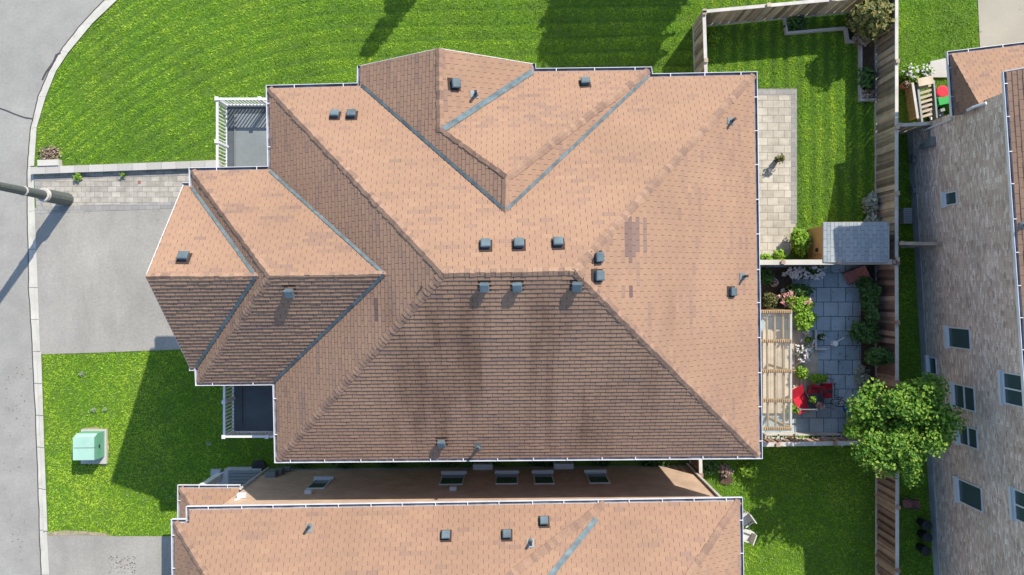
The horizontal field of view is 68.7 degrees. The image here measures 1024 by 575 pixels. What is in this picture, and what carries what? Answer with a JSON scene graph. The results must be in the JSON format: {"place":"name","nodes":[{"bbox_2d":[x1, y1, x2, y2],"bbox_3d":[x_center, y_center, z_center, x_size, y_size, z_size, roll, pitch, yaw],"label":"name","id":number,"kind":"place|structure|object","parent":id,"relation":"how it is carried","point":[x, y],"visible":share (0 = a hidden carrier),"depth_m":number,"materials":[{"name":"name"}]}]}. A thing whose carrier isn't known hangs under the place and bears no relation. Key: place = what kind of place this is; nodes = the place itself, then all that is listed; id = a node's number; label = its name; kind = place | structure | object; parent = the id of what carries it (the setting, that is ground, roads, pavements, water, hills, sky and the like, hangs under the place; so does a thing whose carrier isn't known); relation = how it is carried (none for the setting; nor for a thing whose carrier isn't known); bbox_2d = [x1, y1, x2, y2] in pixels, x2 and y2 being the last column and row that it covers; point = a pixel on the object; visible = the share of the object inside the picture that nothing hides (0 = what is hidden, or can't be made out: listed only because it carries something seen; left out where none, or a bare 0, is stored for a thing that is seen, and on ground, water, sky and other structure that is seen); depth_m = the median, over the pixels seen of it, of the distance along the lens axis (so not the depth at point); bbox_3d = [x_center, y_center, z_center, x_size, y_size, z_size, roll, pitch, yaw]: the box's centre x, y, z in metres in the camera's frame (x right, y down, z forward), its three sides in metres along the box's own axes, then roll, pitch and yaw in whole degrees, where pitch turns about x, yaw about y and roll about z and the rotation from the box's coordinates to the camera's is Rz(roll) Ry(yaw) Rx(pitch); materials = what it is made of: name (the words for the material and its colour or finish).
{"place":"outdoors","nodes":[
{"label":"outdoors","id":0,"kind":"place"},
{"bbox_2d":[0,0,102,574],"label":"road","id":1,"kind":"structure","parent":0,"point":[35,35],"depth_m":31.10,"materials":[{"name":"asphalt"}]},
{"bbox_2d":[26,0,103,574],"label":"road seam","id":2,"kind":"object","parent":1,"relation":"on","point":[28,280],"visible":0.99,"depth_m":31.08,"materials":[{"name":"concrete"}]},
{"bbox_2d":[28,0,115,574],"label":"kerb strip","id":3,"kind":"object","parent":1,"relation":"on","point":[103,7],"visible":0.98,"depth_m":31.09,"materials":[{"name":"concrete"}]},
{"bbox_2d":[35,208,179,353],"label":"driveway","id":4,"kind":"structure","parent":0,"point":[92,258],"depth_m":31.00,"materials":[{"name":"concrete"}]},
{"bbox_2d":[36,202,175,213],"bbox_3d":[-15.871,-3.339,30.988,7.646,0.001,0.265,-2,90,0],"label":"walkway border","id":5,"kind":"object","parent":4,"relation":"on","point":[109,207],"visible":0.71,"depth_m":30.99,"materials":[{"name":"concrete"}]},
{"bbox_2d":[47,535,171,574],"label":"neighbour driveway","id":6,"kind":"structure","parent":0,"point":[78,555],"depth_m":31.00,"materials":[{"name":"concrete"}]},
{"bbox_2d":[33,0,982,574],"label":"lawn ground","id":7,"kind":"structure","parent":0,"point":[511,44],"depth_m":31.02,"materials":[{"name":"plant"}]},
{"bbox_2d":[0,182,73,205],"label":"street lamp","id":8,"kind":"object","parent":7,"relation":"on","point":[53,196],"visible":1,"depth_m":29.26,"materials":[{"name":"metal"}]},
{"bbox_2d":[37,144,61,159],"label":"dry plant","id":9,"kind":"object","parent":7,"relation":"on","point":[50,153],"visible":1,"depth_m":30.92,"materials":[{"name":"brown plant"}]},
{"bbox_2d":[37,159,61,166],"bbox_3d":[-19.059,-5.120,30.865,0.880,0.270,0.270,-2,90,0],"label":"stone block","id":10,"kind":"object","parent":7,"relation":"on","point":[50,162],"depth_m":30.73,"materials":[{"name":"stone"}]},
{"bbox_2d":[47,530,109,535],"bbox_3d":[-17.911,10.171,30.988,2.704,0.001,0.219,1,90,0],"label":"bare strip","id":11,"kind":"object","parent":7,"relation":"on","point":[64,532],"visible":1,"depth_m":30.99,"materials":[{"name":"soil"}]},
{"bbox_2d":[73,429,107,463],"bbox_3d":[-17.270,6.570,30.589,1.060,0.922,1.420,0,90,0],"label":"transformer box","id":12,"kind":"object","parent":7,"relation":"on","point":[90,446],"visible":1,"depth_m":30.31,"materials":[{"name":"metal"}]},
{"bbox_2d":[34,160,204,206],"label":"walkway pavers","id":13,"kind":"object","parent":7,"relation":"on","point":[123,190],"visible":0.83,"depth_m":30.99,"materials":[{"name":"concrete"}]},
{"bbox_2d":[34,173,188,180],"bbox_3d":[-16.520,-4.590,30.989,6.552,0.001,0.106,-2,90,0],"label":"walkway edge","id":14,"kind":"object","parent":13,"relation":"on","point":[116,176],"visible":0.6,"depth_m":30.99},
{"bbox_2d":[31,160,221,173],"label":"retaining kerb","id":15,"kind":"structure","parent":13,"relation":"on","point":[117,167],"depth_m":30.78,"materials":[{"name":"concrete"}]},
{"bbox_2d":[211,467,263,490],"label":"side steps","id":16,"kind":"structure","parent":7,"relation":"on","point":[238,475],"depth_m":30.58,"materials":[{"name":"concrete"}]},
{"bbox_2d":[252,460,265,470],"bbox_3d":[-10.398,7.332,30.845,0.540,0.310,0.540,0,90,0],"label":"planter tub","id":17,"kind":"object","parent":7,"relation":"on","point":[258,464],"visible":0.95,"depth_m":30.69,"materials":[{"name":"black plastic"}]},
{"bbox_2d":[145,48,762,462],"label":"brick house","id":18,"kind":"structure","parent":7,"relation":"on","point":[439,254],"depth_m":22.91,"materials":[{"name":"brown"}]},
{"bbox_2d":[171,461,743,574],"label":"neighbour house","id":19,"kind":"structure","parent":7,"relation":"on","point":[556,518],"depth_m":24.21,"materials":[{"name":"brown"}]},
{"bbox_2d":[306,476,333,488],"bbox_3d":[-7.319,7.420,28.514,0.772,1.393,0.157,0,90,0],"label":"window","id":20,"kind":"structure","parent":19,"relation":"in","point":[320,482],"depth_m":28.71,"materials":[{"name":"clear glass"}]},
{"bbox_2d":[438,470,466,484],"bbox_3d":[-2.314,7.376,29.040,1.017,1.682,0.159,0,90,0],"label":"window","id":21,"kind":"structure","parent":19,"relation":"in","point":[453,477],"depth_m":29.29,"materials":[{"name":"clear glass"}]},
{"bbox_2d":[495,470,518,483],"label":"window","id":22,"kind":"structure","parent":19,"relation":"in","point":[502,476],"depth_m":29.26,"materials":[{"name":"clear glass"}]},
{"bbox_2d":[532,469,554,483],"bbox_3d":[1.221,7.346,29.045,0.865,1.731,0.158,0,90,0],"label":"window","id":23,"kind":"structure","parent":19,"relation":"in","point":[545,476],"depth_m":29.32,"materials":[{"name":"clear glass"}]},
{"bbox_2d":[584,469,610,483],"bbox_3d":[3.318,7.327,29.047,0.890,1.682,0.158,0,90,0],"label":"window","id":24,"kind":"structure","parent":19,"relation":"in","point":[595,476],"depth_m":29.25,"materials":[{"name":"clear glass"}]},
{"bbox_2d":[640,460,664,466],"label":"side weed","id":25,"kind":"object","parent":7,"relation":"on","point":[650,462],"visible":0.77,"depth_m":30.78,"materials":[{"name":"green plant"}]},
{"bbox_2d":[689,459,702,476],"bbox_3d":[7.340,6.425,30.045,0.150,1.910,1.900,-1,90,0],"label":"wooden fence","id":26,"kind":"object","parent":7,"relation":"on","point":[696,465],"visible":0.28,"depth_m":29.59,"materials":[{"name":"brown wood"}]},
{"bbox_2d":[692,11,707,72],"bbox_3d":[7.560,-8.850,30.070,0.150,1.860,3.852,-2,90,0],"label":"wooden fence","id":27,"kind":"object","parent":7,"relation":"on","point":[700,58],"visible":0.63,"depth_m":29.84,"materials":[{"name":"brown wood"}]},
{"bbox_2d":[702,459,719,475],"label":"corner weed","id":28,"kind":"object","parent":7,"relation":"on","point":[709,466],"visible":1,"depth_m":30.73,"materials":[{"name":"green plant"}]},
{"bbox_2d":[708,28,722,43],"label":"pale plant","id":29,"kind":"object","parent":7,"relation":"on","point":[714,36],"visible":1,"depth_m":30.68,"materials":[{"name":"green plant"}]},
{"bbox_2d":[717,462,733,476],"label":"twiggy shrub","id":30,"kind":"object","parent":7,"relation":"on","point":[725,471],"visible":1,"depth_m":30.66,"materials":[{"name":"brown plant"}]},
{"bbox_2d":[738,462,758,478],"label":"bush","id":31,"kind":"object","parent":7,"relation":"on","point":[748,470],"visible":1,"depth_m":30.72,"materials":[{"name":"green plant"}]},
{"bbox_2d":[743,528,756,545],"bbox_3d":[9.571,10.097,30.550,0.450,0.920,0.487,20,90,0],"label":"garden chair","id":32,"kind":"object","parent":7,"relation":"on","point":[749,535],"visible":0.69,"depth_m":30.52,"materials":[{"name":"plastic"}]},
{"bbox_2d":[743,509,756,527],"bbox_3d":[9.543,9.431,30.550,0.450,0.920,0.487,-35,90,0],"label":"garden chair","id":33,"kind":"object","parent":7,"relation":"on","point":[747,517],"visible":0.7,"depth_m":30.55,"materials":[{"name":"plastic"}]},
{"bbox_2d":[758,95,795,255],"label":"patio pavers","id":34,"kind":"object","parent":7,"relation":"on","point":[774,141],"visible":0.5,"depth_m":30.99,"materials":[{"name":"concrete"}]},
{"bbox_2d":[758,89,790,94],"bbox_3d":[10.406,-8.094,30.988,2.265,0.001,0.265,0,90,0],"label":"patio border end","id":35,"kind":"object","parent":34,"relation":"on","point":[774,92],"visible":0.6,"depth_m":30.99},
{"bbox_2d":[791,89,796,223],"bbox_3d":[11.671,-5.432,30.988,0.238,0.001,5.591,0,90,0],"label":"patio border","id":36,"kind":"object","parent":34,"relation":"on","point":[793,155],"visible":1,"depth_m":30.99,"materials":[{"name":"concrete"}]},
{"bbox_2d":[772,249,787,259],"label":"plant","id":37,"kind":"object","parent":7,"relation":"on","point":[779,254],"visible":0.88,"depth_m":30.65,"materials":[{"name":"green plant"}]},
{"bbox_2d":[692,0,871,26],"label":"wooden fence","id":38,"kind":"object","parent":7,"relation":"on","point":[754,13],"visible":0.86,"depth_m":29.99,"materials":[{"name":"brown wood"}]},
{"bbox_2d":[783,16,808,30],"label":"bed plant","id":39,"kind":"object","parent":7,"relation":"on","point":[797,22],"visible":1,"depth_m":30.66,"materials":[{"name":"green plant"}]},
{"bbox_2d":[790,226,812,257],"bbox_3d":[11.752,-1.912,30.544,0.965,0.936,1.127,-42,90,0],"label":"round bush","id":40,"kind":"object","parent":7,"relation":"on","point":[799,239],"visible":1,"depth_m":30.32,"materials":[{"name":"green plant"}]},
{"bbox_2d":[762,435,873,446],"bbox_3d":[11.575,6.160,30.195,6.901,1.610,0.160,-1,90,0],"label":"wooden fence","id":41,"kind":"object","parent":7,"relation":"on","point":[825,441],"visible":0.38,"depth_m":29.48,"materials":[{"name":"brown wood"}]},
{"bbox_2d":[760,259,895,264],"bbox_3d":[11.650,-0.990,30.070,6.650,1.860,0.220,0,90,0],"label":"wooden fence","id":42,"kind":"object","parent":7,"relation":"on","point":[793,262],"visible":0.62,"depth_m":29.23,"materials":[{"name":"brown wood"}]},
{"bbox_2d":[782,18,876,101],"bbox_3d":[13.419,-9.793,30.890,5.287,0.220,1.935,42,90,0],"label":"bed edging","id":43,"kind":"object","parent":7,"relation":"on","point":[846,38],"visible":0.84,"depth_m":30.78,"materials":[{"name":"concrete"}]},
{"bbox_2d":[808,222,888,262],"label":"garden shed","id":44,"kind":"structure","parent":7,"relation":"on","point":[853,242],"depth_m":29.12,"materials":[{"name":"grey"}]},
{"bbox_2d":[808,234,821,254],"bbox_3d":[12.198,-1.720,30.150,0.114,1.600,0.750,0,90,0],"label":"door","id":45,"kind":"structure","parent":44,"relation":"in","point":[816,248],"depth_m":30.06,"materials":[{"name":"beige"}]},
{"bbox_2d":[861,191,877,215],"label":"silver plant","id":46,"kind":"object","parent":7,"relation":"on","point":[869,203],"visible":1,"depth_m":30.44,"materials":[{"name":"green plant"}]},
{"bbox_2d":[874,0,899,260],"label":"wooden fence","id":47,"kind":"object","parent":7,"relation":"on","point":[887,127],"visible":0.72,"depth_m":29.85,"materials":[{"name":"brown wood"}]},
{"bbox_2d":[897,121,932,133],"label":"side gate","id":48,"kind":"structure","parent":47,"relation":"attached to","point":[920,125],"depth_m":29.51,"materials":[{"name":"grey wood"}]},
{"bbox_2d":[898,241,942,247],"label":"side gate","id":49,"kind":"structure","parent":47,"relation":"attached to","point":[912,244],"depth_m":29.08,"materials":[{"name":"grey wood"}]},
{"bbox_2d":[874,459,900,574],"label":"wooden fence","id":50,"kind":"object","parent":7,"relation":"on","point":[887,509],"visible":0.81,"depth_m":30.02,"materials":[{"name":"brown wood"}]},
{"bbox_2d":[842,372,968,488],"bbox_3d":[14.234,5.206,28.479,4.340,5.047,4.238,0,90,0],"label":"garden tree","id":51,"kind":"object","parent":7,"relation":"on","point":[895,431],"visible":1,"depth_m":26.78,"materials":[{"name":"green plant"}]},
{"bbox_2d":[900,208,911,223],"bbox_3d":[16.216,-2.940,30.823,0.340,0.355,0.620,0,90,0],"label":"air conditioner","id":52,"kind":"object","parent":7,"relation":"on","point":[905,215],"visible":1,"depth_m":30.66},
{"bbox_2d":[898,63,919,80],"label":"flowering shrub","id":53,"kind":"object","parent":7,"relation":"on","point":[909,71],"visible":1,"depth_m":30.44,"materials":[{"name":"white plant"}]},
{"bbox_2d":[901,496,920,509],"bbox_3d":[16.274,8.840,30.640,0.498,0.720,0.398,-10,90,0],"label":"folding chair","id":54,"kind":"object","parent":7,"relation":"on","point":[910,503],"visible":1,"depth_m":30.63,"materials":[{"name":"red fabric"}]},
{"bbox_2d":[904,82,918,120],"bbox_3d":[16.348,-7.591,30.675,0.100,0.650,1.446,-8,90,0],"label":"board screen","id":55,"kind":"object","parent":7,"relation":"on","point":[911,98],"visible":0.98,"depth_m":30.59,"materials":[{"name":"brown wood"}]},
{"bbox_2d":[916,543,930,555],"bbox_3d":[16.866,10.727,30.720,0.430,0.560,0.430,0,90,0],"label":"black bin","id":56,"kind":"object","parent":7,"relation":"on","point":[924,550],"visible":1,"depth_m":30.46,"materials":[{"name":"plastic"}]},
{"bbox_2d":[916,518,931,529],"bbox_3d":[16.892,9.684,30.720,0.430,0.560,0.430,0,90,0],"label":"black bin","id":57,"kind":"object","parent":7,"relation":"on","point":[924,524],"visible":1,"depth_m":30.46,"materials":[{"name":"plastic"}]},
{"bbox_2d":[915,64,934,77],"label":"flowering shrub","id":58,"kind":"object","parent":7,"relation":"on","point":[927,71],"visible":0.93,"depth_m":30.35,"materials":[{"name":"white plant"}]},
{"bbox_2d":[917,530,932,542],"bbox_3d":[16.918,10.180,30.720,0.430,0.560,0.430,0,90,0],"label":"black bin","id":59,"kind":"object","parent":7,"relation":"on","point":[925,536],"visible":1,"depth_m":30.46,"materials":[{"name":"plastic"}]},
{"bbox_2d":[915,76,937,121],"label":"wooden steps","id":60,"kind":"structure","parent":7,"relation":"on","point":[928,81],"depth_m":30.43,"materials":[{"name":"brown wood"}]},
{"bbox_2d":[929,58,946,77],"bbox_3d":[17.633,-9.088,30.975,0.874,0.150,0.821,0,90,0],"label":"doorstep slab","id":61,"kind":"structure","parent":7,"relation":"on","point":[939,67],"depth_m":30.90,"materials":[{"name":"concrete"}]},
{"bbox_2d":[936,85,947,96],"bbox_3d":[17.541,-7.977,30.740,0.520,0.520,0.520,0,90,0],"label":"toy bucket","id":62,"kind":"object","parent":7,"relation":"on","point":[942,91],"visible":0.72,"depth_m":30.48,"materials":[{"name":"red plastic"}]},
{"bbox_2d":[936,96,948,107],"bbox_3d":[17.596,-7.625,30.740,0.500,0.500,0.380,-11,90,0],"label":"toy crate","id":63,"kind":"object","parent":7,"relation":"on","point":[942,101],"visible":0.57,"depth_m":30.49,"materials":[{"name":"green plastic"}]},
{"bbox_2d":[907,42,1023,574],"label":"stone house","id":64,"kind":"structure","parent":7,"relation":"on","point":[966,164],"depth_m":27.12,"materials":[{"name":"grey"}]},
{"bbox_2d":[924,355,936,374],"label":"window","id":65,"kind":"structure","parent":64,"relation":"in","point":[930,363],"depth_m":30.34,"materials":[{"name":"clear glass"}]},
{"bbox_2d":[940,190,957,207],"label":"window","id":66,"kind":"structure","parent":64,"relation":"in","point":[948,198],"depth_m":28.43,"materials":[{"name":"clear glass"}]},
{"bbox_2d":[943,325,971,349],"bbox_3d":[16.835,1.916,28.326,0.150,1.525,0.899,-3,90,0],"label":"window","id":67,"kind":"structure","parent":64,"relation":"in","point":[954,337],"depth_m":28.41,"materials":[{"name":"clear glass"}]},
{"bbox_2d":[948,381,975,412],"bbox_3d":[16.968,4.140,28.225,0.150,1.433,1.016,-3,90,0],"label":"window","id":68,"kind":"structure","parent":64,"relation":"in","point":[962,396],"depth_m":28.28,"materials":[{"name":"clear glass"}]},
{"bbox_2d":[954,422,978,449],"bbox_3d":[17.055,5.591,28.126,0.150,1.263,0.869,-3,90,0],"label":"window","id":69,"kind":"structure","parent":64,"relation":"in","point":[969,436],"depth_m":28.04,"materials":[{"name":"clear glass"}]},
{"bbox_2d":[953,476,982,512],"bbox_3d":[17.188,7.808,28.234,0.150,1.596,1.017,-3,90,0],"label":"window","id":70,"kind":"structure","parent":64,"relation":"in","point":[969,494],"depth_m":28.32,"materials":[{"name":"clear glass"}]},
{"bbox_2d":[997,370,1022,407],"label":"window","id":71,"kind":"structure","parent":64,"relation":"in","point":[1009,384],"depth_m":25.54,"materials":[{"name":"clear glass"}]},
{"bbox_2d":[1008,486,1023,522],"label":"window","id":72,"kind":"structure","parent":64,"relation":"in","point":[1015,496],"depth_m":25.58,"materials":[{"name":"black glass"}]},
{"bbox_2d":[762,267,792,319],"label":"patio bed soil","id":73,"kind":"structure","parent":0,"point":[783,280],"depth_m":30.99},
{"bbox_2d":[760,267,774,285],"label":"shade shrub","id":74,"kind":"object","parent":73,"relation":"on","point":[766,275],"visible":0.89,"depth_m":30.41,"materials":[{"name":"green plant"}]},
{"bbox_2d":[762,291,777,309],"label":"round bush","id":75,"kind":"object","parent":73,"relation":"on","point":[769,299],"visible":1,"depth_m":30.36,"materials":[{"name":"green plant"}]},
{"bbox_2d":[776,290,795,306],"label":"rose bush","id":76,"kind":"object","parent":73,"relation":"on","point":[783,298],"visible":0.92,"depth_m":30.28,"materials":[{"name":"pink plant"}]},
{"bbox_2d":[786,295,815,311],"bbox_3d":[11.630,0.675,30.405,1.213,1.204,0.779,0,90,0],"label":"lime bush","id":77,"kind":"object","parent":73,"relation":"on","point":[802,303],"visible":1,"depth_m":30.02,"materials":[{"name":"green plant"}]},
{"bbox_2d":[760,265,861,440],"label":"slab patio","id":78,"kind":"structure","parent":0,"point":[826,294],"depth_m":30.99,"materials":[{"name":"stone"}]},
{"bbox_2d":[761,308,791,430],"bbox_3d":[9.901,3.131,29.642,1.452,2.715,4.572,0,90,0],"label":"pergola","id":79,"kind":"object","parent":78,"relation":"on","point":[783,370],"visible":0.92,"depth_m":28.45,"materials":[{"name":"brown wood"}]},
{"bbox_2d":[763,330,817,412],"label":"patio deck","id":80,"kind":"structure","parent":78,"relation":"on","point":[812,365],"depth_m":30.85,"materials":[{"name":"brown wood"}]},
{"bbox_2d":[783,282,815,297],"bbox_3d":[11.677,0.157,30.605,1.306,0.840,0.766,0,90,0],"label":"shade shrub","id":81,"kind":"object","parent":78,"relation":"on","point":[798,290],"visible":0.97,"depth_m":30.40,"materials":[{"name":"green plant"}]},
{"bbox_2d":[792,384,810,414],"bbox_3d":[11.760,4.567,30.640,0.638,0.720,1.162,-25,90,0],"label":"lounge chair","id":82,"kind":"object","parent":78,"relation":"on","point":[799,398],"visible":0.72,"depth_m":30.65,"materials":[{"name":"red fabric"}]},
{"bbox_2d":[794,366,808,379],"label":"yellow plant","id":83,"kind":"object","parent":78,"relation":"on","point":[801,372],"visible":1,"depth_m":30.43,"materials":[{"name":"green plant"}]},
{"bbox_2d":[762,432,841,441],"bbox_3d":[11.909,6.185,30.633,3.231,0.734,0.501,0,90,0],"label":"flower box","id":84,"kind":"object","parent":78,"relation":"on","point":[794,435],"visible":0.48,"depth_m":30.52,"materials":[{"name":"wood"}]},
{"bbox_2d":[781,266,824,279],"bbox_3d":[11.921,-0.592,30.694,1.760,0.654,0.632,0,90,0],"label":"flowering bush","id":85,"kind":"object","parent":78,"relation":"on","point":[798,273],"visible":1,"depth_m":30.52,"materials":[{"name":"white plant"}]},
{"bbox_2d":[794,339,812,362],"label":"white flowers","id":86,"kind":"object","parent":78,"relation":"on","point":[803,350],"visible":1,"depth_m":30.51,"materials":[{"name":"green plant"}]},
{"bbox_2d":[793,310,817,331],"bbox_3d":[11.790,1.321,30.414,0.943,1.186,1.012,25,90,0],"label":"lime bush","id":87,"kind":"object","parent":78,"relation":"on","point":[804,320],"visible":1,"depth_m":30.02,"materials":[{"name":"green plant"}]},
{"bbox_2d":[805,384,823,397],"bbox_3d":[12.366,4.224,30.640,0.548,0.720,0.528,10,90,0],"label":"patio chair","id":88,"kind":"object","parent":78,"relation":"on","point":[810,391],"visible":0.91,"depth_m":30.64,"materials":[{"name":"red fabric"}]},
{"bbox_2d":[806,393,823,408],"bbox_3d":[12.356,4.653,30.751,0.711,0.501,0.711,0,90,0],"label":"patio table","id":89,"kind":"object","parent":78,"relation":"on","point":[811,405],"visible":0.69,"depth_m":30.50,"materials":[{"name":"metal"}]},
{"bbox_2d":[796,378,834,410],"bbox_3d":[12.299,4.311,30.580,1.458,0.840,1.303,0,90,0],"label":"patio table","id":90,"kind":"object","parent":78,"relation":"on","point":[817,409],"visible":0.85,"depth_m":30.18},
{"bbox_2d":[809,373,827,384],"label":"trailing bush","id":91,"kind":"object","parent":78,"relation":"on","point":[814,378],"visible":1,"depth_m":30.38,"materials":[{"name":"green plant"}]},
{"bbox_2d":[819,383,835,397],"bbox_3d":[12.836,4.198,30.640,0.609,0.720,0.681,0,90,0],"label":"patio chair","id":92,"kind":"object","parent":78,"relation":"on","point":[827,386],"visible":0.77,"depth_m":30.64,"materials":[{"name":"red fabric"}]},
{"bbox_2d":[811,388,845,406],"bbox_3d":[13.031,4.340,30.590,1.638,0.824,0.716,26,90,0],"label":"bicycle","id":93,"kind":"object","parent":78,"relation":"on","point":[828,391],"visible":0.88,"depth_m":30.47,"materials":[{"name":"black metal"}]},
{"bbox_2d":[842,265,869,284],"bbox_3d":[14.047,-0.513,30.640,0.780,0.720,0.578,-25,90,0],"label":"lounge chair","id":94,"kind":"object","parent":78,"relation":"on","point":[852,275],"visible":0.99,"depth_m":30.65,"materials":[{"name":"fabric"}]},
{"bbox_2d":[854,364,870,389],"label":"spiky plant","id":95,"kind":"object","parent":78,"relation":"on","point":[864,376],"visible":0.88,"depth_m":30.68,"materials":[{"name":"green plant"}]},
{"bbox_2d":[846,320,880,344],"bbox_3d":[14.245,1.810,30.424,1.483,1.174,1.097,0,90,0],"label":"shrub","id":96,"kind":"object","parent":78,"relation":"on","point":[863,332],"visible":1,"depth_m":30.08,"materials":[{"name":"green plant"}]},
{"bbox_2d":[859,278,881,308],"bbox_3d":[14.415,0.266,30.357,0.739,1.302,1.313,0,90,0],"label":"shrub","id":97,"kind":"object","parent":78,"relation":"on","point":[870,292],"visible":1,"depth_m":29.97,"materials":[{"name":"green plant"}]},
{"bbox_2d":[846,9,874,41],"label":"bed soil","id":98,"kind":"structure","parent":0,"point":[851,33],"depth_m":30.98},
{"bbox_2d":[852,33,873,46],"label":"spent shrub","id":99,"kind":"object","parent":98,"relation":"on","point":[856,38],"visible":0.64,"depth_m":30.42,"materials":[{"name":"brown plant"}]},
{"bbox_2d":[844,0,894,41],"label":"corner shrub","id":100,"kind":"object","parent":98,"relation":"on","point":[871,20],"visible":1,"depth_m":29.16,"materials":[{"name":"green plant"}]},
{"bbox_2d":[861,265,874,404],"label":"patio bed soil","id":101,"kind":"structure","parent":0,"point":[864,346],"depth_m":30.99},
{"bbox_2d":[862,306,880,325],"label":"shrub","id":102,"kind":"object","parent":101,"relation":"on","point":[872,316],"visible":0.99,"depth_m":29.82,"materials":[{"name":"green plant"}]},
{"bbox_2d":[864,346,900,366],"bbox_3d":[14.719,2.737,30.144,1.386,1.725,0.893,0,90,0],"label":"dome bush","id":103,"kind":"object","parent":101,"relation":"on","point":[878,356],"visible":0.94,"depth_m":29.55,"materials":[{"name":"green plant"}]},
{"bbox_2d":[874,261,899,411],"bbox_3d":[15.035,2.525,30.070,0.150,1.860,7.100,0,90,0],"label":"wooden fence","id":104,"kind":"object","parent":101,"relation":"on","point":[887,281],"visible":0.52,"depth_m":29.84,"materials":[{"name":"brown wood"}]},
{"bbox_2d":[862,42,874,97],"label":"bed soil","id":105,"kind":"structure","parent":0,"point":[868,59],"depth_m":30.98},
{"bbox_2d":[857,65,875,89],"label":"bed plant","id":106,"kind":"object","parent":105,"relation":"on","point":[867,77],"visible":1,"depth_m":30.55,"materials":[{"name":"green plant"}]},
{"bbox_2d":[978,0,1023,46],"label":"driveway","id":107,"kind":"structure","parent":0,"point":[1001,22],"depth_m":31.00,"materials":[{"name":"concrete"}]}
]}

